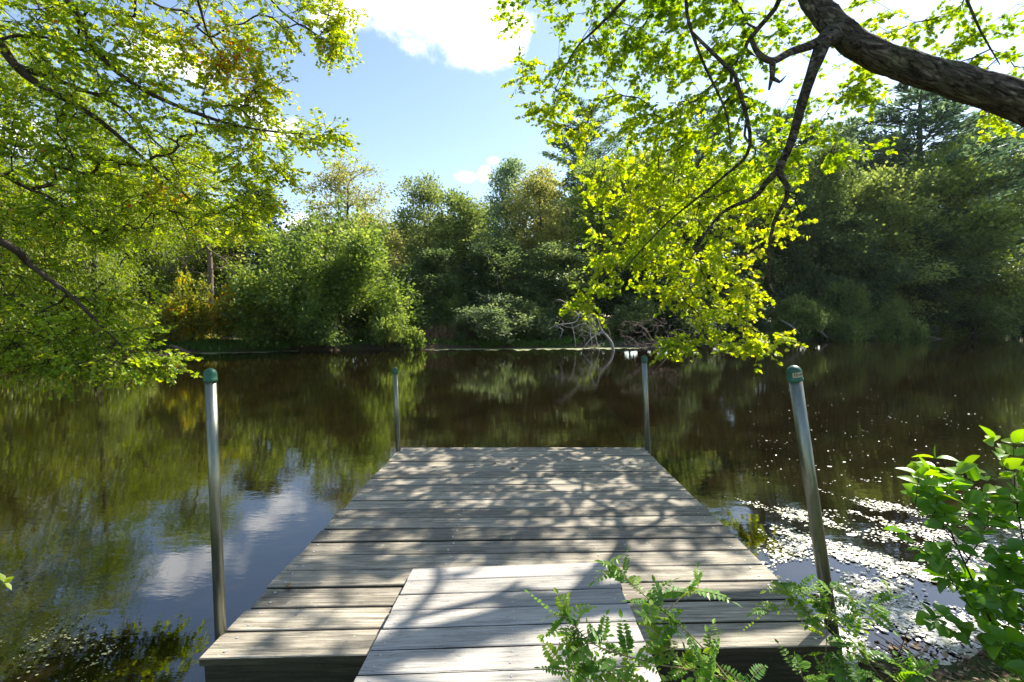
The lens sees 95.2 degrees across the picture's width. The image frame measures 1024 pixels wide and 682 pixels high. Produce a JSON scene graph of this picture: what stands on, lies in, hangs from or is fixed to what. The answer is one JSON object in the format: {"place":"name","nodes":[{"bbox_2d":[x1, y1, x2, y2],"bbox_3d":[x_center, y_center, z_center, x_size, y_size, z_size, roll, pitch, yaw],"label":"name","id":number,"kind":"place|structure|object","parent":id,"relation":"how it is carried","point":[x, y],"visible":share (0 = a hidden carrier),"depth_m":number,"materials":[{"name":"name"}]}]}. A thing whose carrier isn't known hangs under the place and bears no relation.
{"place":"outdoors","nodes":[
{"label":"outdoors","id":0,"kind":"place"},
{"bbox_2d":[169,337,291,350],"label":"bank grass","id":1,"kind":"structure","parent":0,"point":[215,343],"depth_m":28.82,"materials":[{"name":"green plant"}]},
{"bbox_2d":[0,332,1023,681],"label":"water","id":2,"kind":"structure","parent":0,"point":[104,504],"depth_m":7.09,"materials":[{"name":"liquid"}]},
{"bbox_2d":[1,614,126,681],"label":"floating weed","id":3,"kind":"object","parent":2,"relation":"on","point":[40,649],"visible":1,"depth_m":2.81,"materials":[{"name":"green plant"}]},
{"bbox_2d":[203,368,226,640],"bbox_3d":[-1.520,1.339,2.423,0.084,2.405,0.065,0,3,0],"label":"dock post","id":4,"kind":"object","parent":2,"relation":"in","point":[210,378],"visible":0.94,"depth_m":2.38,"materials":[{"name":"metal"}]},
{"bbox_2d":[201,350,298,353],"bbox_3d":[-16.477,0.681,27.785,6.980,0.002,2.729,-1,3,-19],"label":"duckweed mat","id":5,"kind":"object","parent":2,"relation":"on","point":[237,352],"visible":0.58,"depth_m":27.75,"materials":[{"name":"green plant"}]},
{"bbox_2d":[392,367,400,451],"bbox_3d":[-1.418,1.356,5.817,0.120,2.065,0.071,0,3,0],"label":"dock post","id":6,"kind":"object","parent":2,"relation":"in","point":[396,404],"visible":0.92,"depth_m":5.77,"materials":[{"name":"metal"}]},
{"bbox_2d":[199,447,841,681],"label":"dock","id":7,"kind":"object","parent":2,"relation":"on","point":[402,515],"visible":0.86,"depth_m":3.26,"materials":[{"name":"grey wood"}]},
{"bbox_2d":[354,563,660,681],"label":"gangway","id":8,"kind":"object","parent":7,"relation":"on","point":[472,624],"visible":0.87,"depth_m":2.30,"materials":[{"name":"grey wood"}]},
{"bbox_2d":[408,343,744,350],"bbox_3d":[9.070,0.384,34.326,33.510,0.002,5.397,-1,3,-19],"label":"duckweed mat","id":9,"kind":"object","parent":2,"relation":"on","point":[525,349],"visible":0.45,"depth_m":31.60,"materials":[{"name":"green plant"}]},
{"bbox_2d":[549,299,614,350],"bbox_3d":[4.427,-0.829,29.259,3.465,3.588,2.678,2,3,31],"label":"bleached snag","id":10,"kind":"object","parent":2,"relation":"in","point":[608,338],"visible":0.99,"depth_m":29.31,"materials":[{"name":"grey wood"}]},
{"bbox_2d":[641,355,650,454],"bbox_3d":[1.692,1.282,5.844,0.184,2.212,0.079,0,3,0],"label":"dock post","id":11,"kind":"object","parent":2,"relation":"in","point":[644,361],"visible":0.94,"depth_m":5.80,"materials":[{"name":"metal"}]},
{"bbox_2d":[617,318,685,351],"bbox_3d":[7.218,0.038,23.990,3.634,2.456,2.010,0,3,0],"label":"dead treetop","id":12,"kind":"object","parent":2,"relation":"in","point":[651,340],"visible":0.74,"depth_m":23.98,"materials":[{"name":"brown wood"}]},
{"bbox_2d":[786,365,844,668],"bbox_3d":[1.670,1.334,2.483,0.481,2.420,0.077,0,3,0],"label":"dock post","id":13,"kind":"object","parent":2,"relation":"in","point":[794,376],"visible":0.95,"depth_m":2.44,"materials":[{"name":"metal"}]},
{"bbox_2d":[725,480,1023,681],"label":"floating leaves","id":14,"kind":"object","parent":2,"relation":"on","point":[896,619],"visible":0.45,"depth_m":3.40,"materials":[{"name":"grey plant"}]},
{"bbox_2d":[750,389,999,477],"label":"floating seeds","id":15,"kind":"object","parent":2,"relation":"on","point":[861,444],"visible":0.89,"depth_m":7.00,"materials":[{"name":"white plant"}]},
{"bbox_2d":[0,0,1023,316],"label":"sky","id":16,"kind":"structure","parent":0,"point":[427,94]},
{"bbox_2d":[509,333,534,341],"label":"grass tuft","id":17,"kind":"object","parent":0,"point":[520,337],"visible":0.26,"depth_m":32.98,"materials":[{"name":"green plant"}]},
{"bbox_2d":[35,317,1023,681],"bbox_3d":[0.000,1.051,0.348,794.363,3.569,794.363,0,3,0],"label":"ground","id":18,"kind":"structure","parent":0,"point":[951,667],"depth_m":29.98,"materials":[{"name":"soil"}]},
{"bbox_2d":[0,97,30,328],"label":"tree","id":19,"kind":"object","parent":18,"relation":"on","point":[2,279],"visible":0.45,"depth_m":19.56,"materials":[{"name":"green plant"}]},
{"bbox_2d":[3,177,28,277],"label":"broadleaf tree","id":20,"kind":"object","parent":18,"relation":"on","point":[12,195],"visible":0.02,"depth_m":37.27,"materials":[{"name":"green plant"}]},
{"bbox_2d":[6,286,47,337],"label":"shrub","id":21,"kind":"object","parent":18,"relation":"on","point":[18,325],"depth_m":24.08,"materials":[{"name":"green plant"}]},
{"bbox_2d":[0,21,110,362],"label":"tree","id":22,"kind":"object","parent":18,"relation":"on","point":[18,239],"visible":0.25,"depth_m":21.07,"materials":[{"name":"green plant"}]},
{"bbox_2d":[3,194,126,281],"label":"broadleaf tree","id":23,"kind":"object","parent":18,"relation":"on","point":[13,273],"visible":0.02,"depth_m":32.15,"materials":[{"name":"green plant"}]},
{"bbox_2d":[11,220,141,346],"bbox_3d":[-24.684,-3.293,26.039,6.468,8.140,5.758,1,3,27],"label":"juniper","id":24,"kind":"object","parent":18,"relation":"on","point":[76,265],"visible":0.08,"depth_m":25.73,"materials":[{"name":"green plant"}]},
{"bbox_2d":[4,82,197,360],"bbox_3d":[-21.409,-5.985,23.652,8.330,14.896,7.570,0,3,5],"label":"tree","id":25,"kind":"object","parent":18,"relation":"on","point":[91,274],"visible":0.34,"depth_m":23.61,"materials":[{"name":"green plant"}]},
{"bbox_2d":[33,165,202,320],"bbox_3d":[-31.203,-7.352,37.781,11.022,14.056,10.050,-1,3,-28],"label":"broadleaf tree","id":26,"kind":"object","parent":18,"relation":"on","point":[146,263],"visible":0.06,"depth_m":36.84,"materials":[{"name":"green plant"}]},
{"bbox_2d":[67,155,210,321],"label":"pine tree","id":27,"kind":"object","parent":18,"relation":"on","point":[152,180],"depth_m":58.85,"materials":[{"name":"green plant"}]},
{"bbox_2d":[124,303,166,341],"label":"shrub","id":28,"kind":"object","parent":18,"relation":"on","point":[147,323],"visible":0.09,"depth_m":28.69,"materials":[{"name":"green plant"}]},
{"bbox_2d":[107,182,243,317],"bbox_3d":[-29.441,-7.036,41.587,11.330,13.116,12.732,1,3,23],"label":"broadleaf tree","id":29,"kind":"object","parent":18,"relation":"on","point":[169,252],"visible":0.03,"depth_m":39.83,"materials":[{"name":"green plant"}]},
{"bbox_2d":[169,345,191,352],"bbox_3d":[-19.365,0.540,27.334,1.374,0.660,0.300,0,3,6],"label":"log","id":30,"kind":"object","parent":18,"relation":"on","point":[179,348],"visible":0.74,"depth_m":27.25,"materials":[{"name":"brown wood"}]},
{"bbox_2d":[0,0,368,401],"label":"beech tree","id":31,"kind":"object","parent":18,"relation":"on","point":[59,338],"visible":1,"depth_m":4.95,"materials":[{"name":"green plant"}]},
{"bbox_2d":[0,573,13,589],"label":"leafy sprig","id":32,"kind":"object","parent":31,"relation":"attached to","point":[5,580],"visible":1,"depth_m":2.36,"materials":[{"name":"green plant"}]},
{"bbox_2d":[151,266,235,342],"bbox_3d":[-20.254,-2.145,29.819,4.940,5.187,4.432,-3,4,-44],"label":"autumn shrub","id":33,"kind":"object","parent":18,"relation":"on","point":[192,311],"visible":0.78,"depth_m":28.63,"materials":[{"name":"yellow plant"}]},
{"bbox_2d":[119,133,270,329],"bbox_3d":[-24.270,-7.843,35.902,10.853,15.814,11.987,1,3,14],"label":"tree","id":34,"kind":"object","parent":18,"relation":"on","point":[194,237],"visible":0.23,"depth_m":34.32,"materials":[{"name":"green plant"}]},
{"bbox_2d":[153,232,246,303],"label":"bare tree","id":35,"kind":"object","parent":18,"relation":"on","point":[210,268],"visible":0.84,"depth_m":32.64,"materials":[{"name":"brown wood"}]},
{"bbox_2d":[145,233,272,330],"bbox_3d":[-22.813,-4.331,37.103,8.667,8.270,7.713,-1,3,-17],"label":"broadleaf tree","id":36,"kind":"object","parent":18,"relation":"on","point":[215,259],"visible":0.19,"depth_m":35.48,"materials":[{"name":"green plant"}]},
{"bbox_2d":[204,271,285,340],"bbox_3d":[-17.373,-2.130,30.550,4.768,5.210,3.684,-2,3,-37],"label":"autumn shrub","id":37,"kind":"object","parent":18,"relation":"on","point":[213,312],"visible":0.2,"depth_m":29.13,"materials":[{"name":"green plant"}]},
{"bbox_2d":[208,184,294,295],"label":"broadleaf tree","id":38,"kind":"object","parent":18,"relation":"on","point":[245,191],"visible":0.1,"depth_m":38.44,"materials":[{"name":"green plant"}]},
{"bbox_2d":[234,230,316,313],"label":"broadleaf tree","id":39,"kind":"object","parent":18,"relation":"on","point":[264,258],"visible":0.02,"depth_m":53.23,"materials":[{"name":"green plant"}]},
{"bbox_2d":[260,280,312,338],"bbox_3d":[-14.946,-1.975,31.021,3.120,4.819,4.038,1,3,25],"label":"willow shrub","id":40,"kind":"object","parent":18,"relation":"on","point":[269,323],"visible":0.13,"depth_m":29.77,"materials":[{"name":"green plant"}]},
{"bbox_2d":[269,210,344,324],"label":"broadleaf tree","id":41,"kind":"object","parent":18,"relation":"on","point":[321,224],"visible":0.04,"depth_m":44.13,"materials":[{"name":"green plant"}]},
{"bbox_2d":[217,189,432,346],"bbox_3d":[-12.225,-4.634,31.616,12.950,10.686,11.527,-1,3,-23],"label":"willow shrub","id":42,"kind":"object","parent":18,"relation":"on","point":[348,276],"visible":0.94,"depth_m":28.90,"materials":[{"name":"green plant"}]},
{"bbox_2d":[279,154,408,330],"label":"airy tree","id":43,"kind":"object","parent":18,"relation":"on","point":[338,177],"visible":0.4,"depth_m":42.56,"materials":[{"name":"green plant"}]},
{"bbox_2d":[333,210,410,318],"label":"broadleaf tree","id":44,"kind":"object","parent":18,"relation":"on","point":[395,244],"visible":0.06,"depth_m":40.73,"materials":[{"name":"green plant"}]},
{"bbox_2d":[367,283,426,349],"bbox_3d":[-7.545,-1.589,30.719,3.702,4.528,4.126,-1,3,-23],"label":"willow shrub","id":45,"kind":"object","parent":18,"relation":"on","point":[388,327],"visible":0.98,"depth_m":30.16,"materials":[{"name":"green plant"}]},
{"bbox_2d":[378,219,430,294],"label":"broadleaf tree","id":46,"kind":"object","parent":18,"relation":"on","point":[402,241],"visible":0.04,"depth_m":55.60,"materials":[{"name":"green plant"}]},
{"bbox_2d":[379,170,465,294],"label":"broadleaf tree","id":47,"kind":"object","parent":18,"relation":"on","point":[426,193],"visible":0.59,"depth_m":40.72,"materials":[{"name":"green plant"}]},
{"bbox_2d":[408,293,445,332],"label":"shrub","id":48,"kind":"object","parent":18,"relation":"on","point":[434,314],"visible":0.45,"depth_m":34.38,"materials":[{"name":"green plant"}]},
{"bbox_2d":[383,246,474,331],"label":"broadleaf tree","id":49,"kind":"object","parent":18,"relation":"on","point":[428,266],"visible":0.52,"depth_m":35.53,"materials":[{"name":"green plant"}]},
{"bbox_2d":[411,214,481,292],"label":"broadleaf tree","id":50,"kind":"object","parent":18,"relation":"on","point":[450,237],"depth_m":59.13,"materials":[{"name":"green plant"}]},
{"bbox_2d":[412,323,489,343],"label":"bush","id":51,"kind":"object","parent":18,"relation":"on","point":[444,333],"visible":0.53,"depth_m":32.94,"materials":[{"name":"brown plant"}]},
{"bbox_2d":[433,270,473,330],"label":"shrub","id":52,"kind":"object","parent":18,"relation":"on","point":[453,300],"visible":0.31,"depth_m":34.90,"materials":[{"name":"green plant"}]},
{"bbox_2d":[422,186,513,310],"bbox_3d":[-4.160,-6.696,39.928,7.755,12.834,8.912,-3,4,-44],"label":"broadleaf tree","id":53,"kind":"object","parent":18,"relation":"on","point":[459,204],"visible":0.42,"depth_m":38.91,"materials":[{"name":"green plant"}]},
{"bbox_2d":[448,313,490,341],"bbox_3d":[-3.121,-0.948,33.780,3.062,2.203,3.962,-1,3,-21],"label":"vine mound","id":54,"kind":"object","parent":18,"relation":"on","point":[459,323],"visible":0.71,"depth_m":32.79,"materials":[{"name":"green plant"}]},
{"bbox_2d":[450,200,539,300],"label":"broadleaf tree","id":55,"kind":"object","parent":18,"relation":"on","point":[486,219],"visible":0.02,"depth_m":57.21,"materials":[{"name":"green plant"}]},
{"bbox_2d":[472,152,534,302],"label":"broadleaf tree","id":56,"kind":"object","parent":18,"relation":"on","point":[508,167],"visible":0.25,"depth_m":44.34,"materials":[{"name":"green plant"}]},
{"bbox_2d":[450,234,561,333],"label":"broadleaf tree","id":57,"kind":"object","parent":18,"relation":"on","point":[490,247],"visible":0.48,"depth_m":36.88,"materials":[{"name":"green plant"}]},
{"bbox_2d":[452,291,569,343],"bbox_3d":[-0.754,-1.765,34.082,8.432,3.973,8.413,-2,3,-37],"label":"vine mound","id":58,"kind":"object","parent":18,"relation":"on","point":[487,310],"visible":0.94,"depth_m":32.33,"materials":[{"name":"green plant"}]},
{"bbox_2d":[38,328,1023,355],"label":"bank weeds","id":59,"kind":"object","parent":18,"relation":"on","point":[486,343],"visible":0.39,"depth_m":32.32,"materials":[{"name":"green plant"}]},
{"bbox_2d":[510,296,561,338],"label":"shrub","id":60,"kind":"object","parent":18,"relation":"on","point":[537,311],"visible":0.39,"depth_m":33.72,"materials":[{"name":"green plant"}]},
{"bbox_2d":[498,161,580,308],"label":"broadleaf tree","id":61,"kind":"object","parent":18,"relation":"on","point":[534,188],"visible":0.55,"depth_m":41.59,"materials":[{"name":"green plant"}]},
{"bbox_2d":[508,240,608,329],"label":"broadleaf tree","id":62,"kind":"object","parent":18,"relation":"on","point":[555,263],"visible":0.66,"depth_m":36.51,"materials":[{"name":"green plant"}]},
{"bbox_2d":[515,191,604,304],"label":"broadleaf tree","id":63,"kind":"object","parent":18,"relation":"on","point":[562,220],"visible":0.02,"depth_m":60.78,"materials":[{"name":"green plant"}]},
{"bbox_2d":[529,98,634,277],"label":"pine tree","id":64,"kind":"object","parent":18,"relation":"on","point":[589,150],"visible":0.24,"depth_m":53.86,"materials":[{"name":"green plant"}]},
{"bbox_2d":[556,299,619,340],"bbox_3d":[5.260,-1.603,35.376,5.097,3.433,5.108,2,3,42],"label":"shrub","id":65,"kind":"object","parent":18,"relation":"on","point":[574,318],"visible":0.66,"depth_m":34.45,"materials":[{"name":"green plant"}]},
{"bbox_2d":[558,152,659,323],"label":"broadleaf tree","id":66,"kind":"object","parent":18,"relation":"on","point":[583,226],"visible":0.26,"depth_m":43.69,"materials":[{"name":"green plant"}]},
{"bbox_2d":[566,159,667,281],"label":"broadleaf tree","id":67,"kind":"object","parent":18,"relation":"on","point":[630,209],"depth_m":61.51,"materials":[{"name":"green plant"}]},
{"bbox_2d":[603,291,664,337],"bbox_3d":[9.243,-1.965,37.083,5.214,3.931,6.747,1,3,26],"label":"shrub","id":68,"kind":"object","parent":18,"relation":"on","point":[643,309],"visible":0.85,"depth_m":35.50,"materials":[{"name":"green plant"}]},
{"bbox_2d":[582,240,700,334],"bbox_3d":[11.181,-4.460,39.279,9.795,8.453,8.500,2,3,31],"label":"broadleaf tree","id":69,"kind":"object","parent":18,"relation":"on","point":[617,297],"visible":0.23,"depth_m":38.52,"materials":[{"name":"green plant"}]},
{"bbox_2d":[525,547,767,681],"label":"vetch plant","id":70,"kind":"object","parent":18,"relation":"on","point":[590,668],"visible":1,"depth_m":1.73,"materials":[{"name":"green plant"}]},
{"bbox_2d":[581,142,721,303],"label":"broadleaf tree","id":71,"kind":"object","parent":18,"relation":"on","point":[647,161],"visible":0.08,"depth_m":43.18,"materials":[{"name":"green plant"}]},
{"bbox_2d":[618,148,736,315],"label":"broadleaf tree","id":72,"kind":"object","parent":18,"relation":"on","point":[668,152],"visible":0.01,"depth_m":62.53,"materials":[{"name":"green plant"}]},
{"bbox_2d":[634,289,727,340],"bbox_3d":[14.287,-2.233,38.834,7.000,4.575,7.015,-2,3,-37],"label":"shrub","id":73,"kind":"object","parent":18,"relation":"on","point":[685,324],"visible":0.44,"depth_m":37.43,"materials":[{"name":"green plant"}]},
{"bbox_2d":[655,102,764,316],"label":"pine tree","id":74,"kind":"object","parent":18,"relation":"on","point":[713,135],"visible":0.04,"depth_m":55.82,"materials":[{"name":"green plant"}]},
{"bbox_2d":[702,276,773,339],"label":"shrub","id":75,"kind":"object","parent":18,"relation":"on","point":[761,324],"visible":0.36,"depth_m":40.16,"materials":[{"name":"green plant"}]},
{"bbox_2d":[671,157,806,306],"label":"broadleaf tree","id":76,"kind":"object","parent":18,"relation":"on","point":[755,220],"visible":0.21,"depth_m":47.66,"materials":[{"name":"green plant"}]},
{"bbox_2d":[696,154,806,304],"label":"broadleaf tree","id":77,"kind":"object","parent":18,"relation":"on","point":[738,251],"visible":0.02,"depth_m":64.78,"materials":[{"name":"green plant"}]},
{"bbox_2d":[489,0,1023,373],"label":"maple tree","id":78,"kind":"object","parent":18,"relation":"on","point":[972,83],"visible":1,"depth_m":7.23,"materials":[{"name":"green plant"}]},
{"bbox_2d":[731,106,849,284],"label":"pine tree","id":79,"kind":"object","parent":18,"relation":"on","point":[762,138],"visible":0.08,"depth_m":56.88,"materials":[{"name":"green plant"}]},
{"bbox_2d":[765,292,832,337],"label":"shrub","id":80,"kind":"object","parent":18,"relation":"on","point":[804,317],"visible":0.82,"depth_m":42.05,"materials":[{"name":"green plant"}]},
{"bbox_2d":[760,146,847,292],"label":"broadleaf tree","id":81,"kind":"object","parent":18,"relation":"on","point":[813,164],"depth_m":72.95,"materials":[{"name":"green plant"}]},
{"bbox_2d":[734,174,876,321],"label":"broadleaf tree","id":82,"kind":"object","parent":18,"relation":"on","point":[801,270],"visible":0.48,"depth_m":47.62,"materials":[{"name":"green plant"}]},
{"bbox_2d":[738,574,906,681],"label":"vetch plant","id":83,"kind":"object","parent":18,"relation":"on","point":[821,605],"visible":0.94,"depth_m":2.13,"materials":[{"name":"green plant"}]},
{"bbox_2d":[773,138,897,316],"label":"broadleaf tree","id":84,"kind":"object","parent":18,"relation":"on","point":[825,186],"visible":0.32,"depth_m":49.24,"materials":[{"name":"green plant"}]},
{"bbox_2d":[796,278,877,340],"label":"shrub","id":85,"kind":"object","parent":18,"relation":"on","point":[840,328],"visible":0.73,"depth_m":44.63,"materials":[{"name":"green plant"}]},
{"bbox_2d":[785,114,925,268],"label":"pine tree","id":86,"kind":"object","parent":18,"relation":"on","point":[844,130],"visible":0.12,"depth_m":60.19,"materials":[{"name":"green plant"}]},
{"bbox_2d":[774,638,938,681],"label":"vetch plant","id":87,"kind":"object","parent":18,"relation":"on","point":[838,673],"visible":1,"depth_m":1.98,"materials":[{"name":"green plant"}]},
{"bbox_2d":[803,210,920,315],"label":"broadleaf tree","id":88,"kind":"object","parent":18,"relation":"on","point":[896,267],"visible":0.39,"depth_m":47.59,"materials":[{"name":"green plant"}]},
{"bbox_2d":[845,307,896,339],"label":"shrub","id":89,"kind":"object","parent":18,"relation":"on","point":[878,322],"visible":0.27,"depth_m":45.62,"materials":[{"name":"green plant"}]},
{"bbox_2d":[855,133,923,190],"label":"broadleaf tree","id":90,"kind":"object","parent":18,"relation":"on","point":[900,161],"depth_m":74.89,"materials":[{"name":"green plant"}]},
{"bbox_2d":[865,265,935,339],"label":"shrub","id":91,"kind":"object","parent":18,"relation":"on","point":[907,328],"visible":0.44,"depth_m":46.83,"materials":[{"name":"green plant"}]},
{"bbox_2d":[835,160,968,322],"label":"broadleaf tree","id":92,"kind":"object","parent":18,"relation":"on","point":[891,195],"visible":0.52,"depth_m":50.38,"materials":[{"name":"green plant"}]},
{"bbox_2d":[792,82,1023,276],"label":"pine tree","id":93,"kind":"object","parent":18,"relation":"on","point":[936,118],"visible":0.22,"depth_m":59.58,"materials":[{"name":"green plant"}]},
{"bbox_2d":[861,218,1002,335],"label":"broadleaf tree","id":94,"kind":"object","parent":18,"relation":"on","point":[973,276],"visible":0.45,"depth_m":49.99,"materials":[{"name":"green plant"}]},
{"bbox_2d":[889,291,977,337],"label":"shrub","id":95,"kind":"object","parent":18,"relation":"on","point":[946,331],"visible":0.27,"depth_m":51.30,"materials":[{"name":"green plant"}]},
{"bbox_2d":[845,623,1023,681],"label":"leaf litter","id":96,"kind":"object","parent":18,"relation":"on","point":[938,673],"visible":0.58,"depth_m":2.57,"materials":[{"name":"plant"}]},
{"bbox_2d":[874,129,1023,335],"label":"broadleaf tree","id":97,"kind":"object","parent":18,"relation":"on","point":[950,189],"visible":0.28,"depth_m":52.87,"materials":[{"name":"green plant"}]},
{"bbox_2d":[884,425,1023,681],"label":"broadleaf shrub","id":98,"kind":"object","parent":18,"relation":"on","point":[989,592],"visible":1,"depth_m":1.95,"materials":[{"name":"green plant"}]},
{"bbox_2d":[911,204,1023,337],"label":"broadleaf tree","id":99,"kind":"object","parent":18,"relation":"on","point":[996,320],"visible":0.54,"depth_m":49.49,"materials":[{"name":"green plant"}]},
{"bbox_2d":[944,291,1011,336],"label":"shrub","id":100,"kind":"object","parent":18,"relation":"on","point":[981,329],"visible":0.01,"depth_m":54.38,"materials":[{"name":"green plant"}]},
{"bbox_2d":[935,112,1023,263],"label":"pine tree","id":101,"kind":"object","parent":18,"relation":"on","point":[979,127],"visible":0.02,"depth_m":75.91,"materials":[{"name":"green plant"}]},
{"bbox_2d":[960,147,1023,328],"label":"broadleaf tree","id":102,"kind":"object","parent":18,"relation":"on","point":[1017,160],"visible":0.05,"depth_m":71.26,"materials":[{"name":"green plant"}]},
{"bbox_2d":[987,303,1023,330],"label":"shrub","id":103,"kind":"object","parent":18,"relation":"on","point":[1022,323],"visible":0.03,"depth_m":65.83,"materials":[{"name":"green plant"}]},
{"bbox_2d":[991,209,1023,306],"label":"broadleaf tree","id":104,"kind":"object","parent":18,"relation":"on","point":[1013,256],"depth_m":70.65,"materials":[{"name":"green plant"}]}
]}

